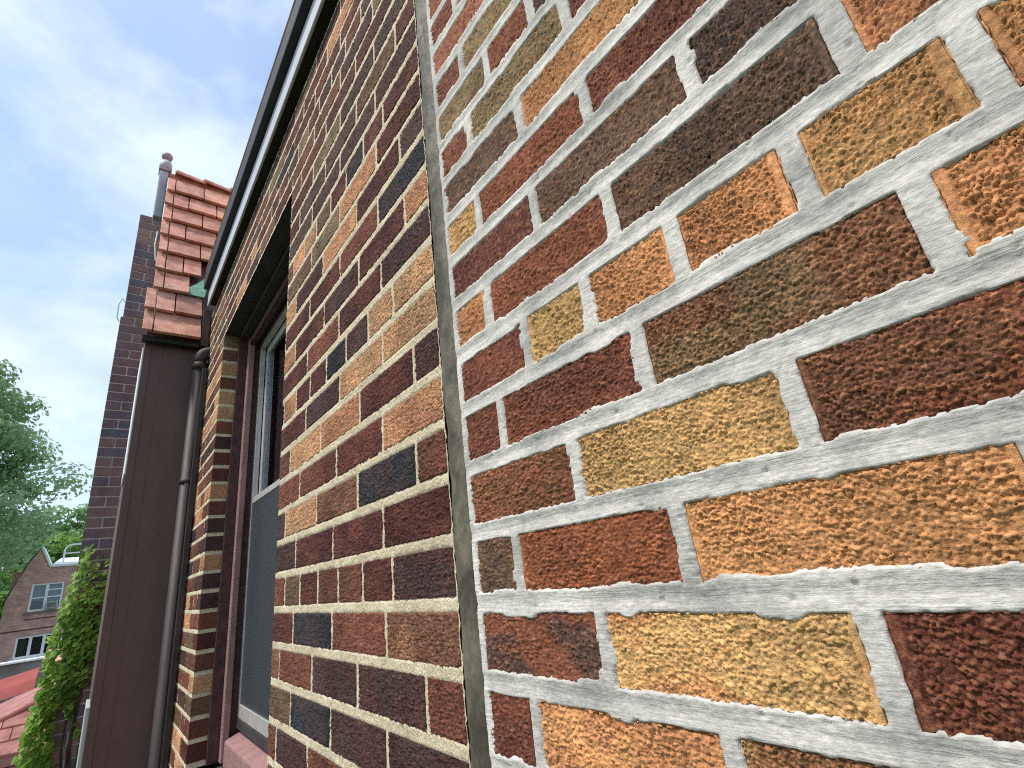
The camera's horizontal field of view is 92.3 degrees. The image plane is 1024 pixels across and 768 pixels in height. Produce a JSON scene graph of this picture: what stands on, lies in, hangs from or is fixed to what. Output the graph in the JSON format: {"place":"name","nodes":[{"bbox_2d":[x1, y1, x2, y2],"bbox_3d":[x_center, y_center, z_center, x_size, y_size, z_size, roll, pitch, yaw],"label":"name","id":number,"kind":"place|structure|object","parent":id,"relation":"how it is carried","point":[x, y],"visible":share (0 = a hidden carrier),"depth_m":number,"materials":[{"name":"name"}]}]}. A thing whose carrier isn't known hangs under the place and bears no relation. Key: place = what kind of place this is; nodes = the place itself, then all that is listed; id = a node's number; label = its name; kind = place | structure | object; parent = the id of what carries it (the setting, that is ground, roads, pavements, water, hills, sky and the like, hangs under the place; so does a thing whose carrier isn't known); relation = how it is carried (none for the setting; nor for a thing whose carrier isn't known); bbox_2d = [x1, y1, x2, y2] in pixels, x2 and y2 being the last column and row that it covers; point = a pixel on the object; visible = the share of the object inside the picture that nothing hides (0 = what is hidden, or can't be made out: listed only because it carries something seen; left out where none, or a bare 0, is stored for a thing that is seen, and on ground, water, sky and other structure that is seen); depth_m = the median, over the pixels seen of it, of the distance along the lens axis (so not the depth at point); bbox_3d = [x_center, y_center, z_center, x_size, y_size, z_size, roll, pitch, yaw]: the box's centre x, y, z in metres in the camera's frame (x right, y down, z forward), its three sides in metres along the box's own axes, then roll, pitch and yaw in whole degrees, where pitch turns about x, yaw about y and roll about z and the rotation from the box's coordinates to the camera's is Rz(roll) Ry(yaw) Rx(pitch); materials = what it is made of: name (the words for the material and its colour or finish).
{"place":"outdoors","nodes":[
{"label":"outdoors","id":0,"kind":"place"},
{"bbox_2d":[0,667,39,700],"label":"awning","id":1,"kind":"object","parent":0,"point":[16,685],"visible":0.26,"depth_m":12.72,"materials":[{"name":"red fabric"}]},
{"bbox_2d":[0,656,43,687],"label":"terrace wall","id":2,"kind":"structure","parent":0,"point":[10,668],"depth_m":13.74,"materials":[{"name":"grey concrete"}]},
{"bbox_2d":[0,682,55,767],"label":"porch roof","id":3,"kind":"structure","parent":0,"point":[14,712],"depth_m":5.34,"materials":[{"name":"red tile"}]},
{"bbox_2d":[0,543,80,662],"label":"brick house","id":4,"kind":"structure","parent":0,"point":[37,593],"depth_m":26.01,"materials":[{"name":"brown brick"}]},
{"bbox_2d":[12,632,63,659],"bbox_3d":[-24.560,13.698,25.876,2.340,1.000,0.285,9,-25,-38],"label":"window","id":5,"kind":"structure","parent":4,"relation":"in","point":[29,646],"depth_m":25.56,"materials":[{"name":"black glass"}]},
{"bbox_2d":[27,582,64,611],"bbox_3d":[-24.988,11.405,26.374,1.290,1.360,0.590,9,-25,-38],"label":"window","id":6,"kind":"structure","parent":4,"relation":"in","point":[45,596],"depth_m":26.38,"materials":[{"name":"white paint"}]},
{"bbox_2d":[41,649,60,681],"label":"tiled roof","id":7,"kind":"structure","parent":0,"point":[57,658],"depth_m":10.28,"materials":[{"name":"ceramic"}]},
{"bbox_2d":[0,0,293,570],"label":"sky","id":8,"kind":"structure","parent":0,"point":[94,94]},
{"label":"ground","id":9,"kind":"structure","parent":0,"visible":0},
{"bbox_2d":[0,570,7,621],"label":"tree","id":10,"kind":"object","parent":9,"relation":"on","point":[3,580],"visible":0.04,"depth_m":31.28,"materials":[{"name":"green plant"}]},
{"bbox_2d":[0,697,13,731],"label":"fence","id":11,"kind":"object","parent":9,"relation":"on","point":[1,701],"visible":0.14,"depth_m":11.49,"materials":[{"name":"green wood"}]},
{"bbox_2d":[0,505,61,587],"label":"tree","id":12,"kind":"object","parent":9,"relation":"on","point":[35,552],"visible":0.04,"depth_m":39.93,"materials":[{"name":"green plant"}]},
{"bbox_2d":[0,532,82,617],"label":"tree","id":13,"kind":"object","parent":9,"relation":"on","point":[58,550],"visible":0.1,"depth_m":34.74,"materials":[{"name":"green plant"}]},
{"bbox_2d":[0,503,87,595],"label":"tree","id":14,"kind":"object","parent":9,"relation":"on","point":[75,528],"visible":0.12,"depth_m":40.53,"materials":[{"name":"green plant"}]},
{"bbox_2d":[0,359,92,573],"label":"tree","id":15,"kind":"object","parent":9,"relation":"on","point":[17,440],"visible":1,"depth_m":25.80,"materials":[{"name":"green plant"}]},
{"bbox_2d":[49,214,161,767],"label":"chimney","id":16,"kind":"object","parent":9,"relation":"on","point":[100,522],"visible":0.28,"depth_m":3.69,"materials":[{"name":"brick"}]},
{"bbox_2d":[11,544,109,767],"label":"ivy","id":17,"kind":"object","parent":16,"relation":"attached to","point":[48,702],"visible":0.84,"depth_m":3.08,"materials":[{"name":"green plant"}]},
{"bbox_2d":[76,0,491,767],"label":"brick house","id":18,"kind":"structure","parent":9,"relation":"on","point":[290,582],"depth_m":1.18,"materials":[{"name":"brown brick"}]},
{"bbox_2d":[205,242,289,767],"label":"window","id":19,"kind":"structure","parent":18,"relation":"in","point":[238,724],"depth_m":1.98,"materials":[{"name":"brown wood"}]},
{"bbox_2d":[426,0,1023,767],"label":"brick house","id":20,"kind":"structure","parent":9,"relation":"on","point":[736,290],"depth_m":0.33,"materials":[{"name":"brown brick"}]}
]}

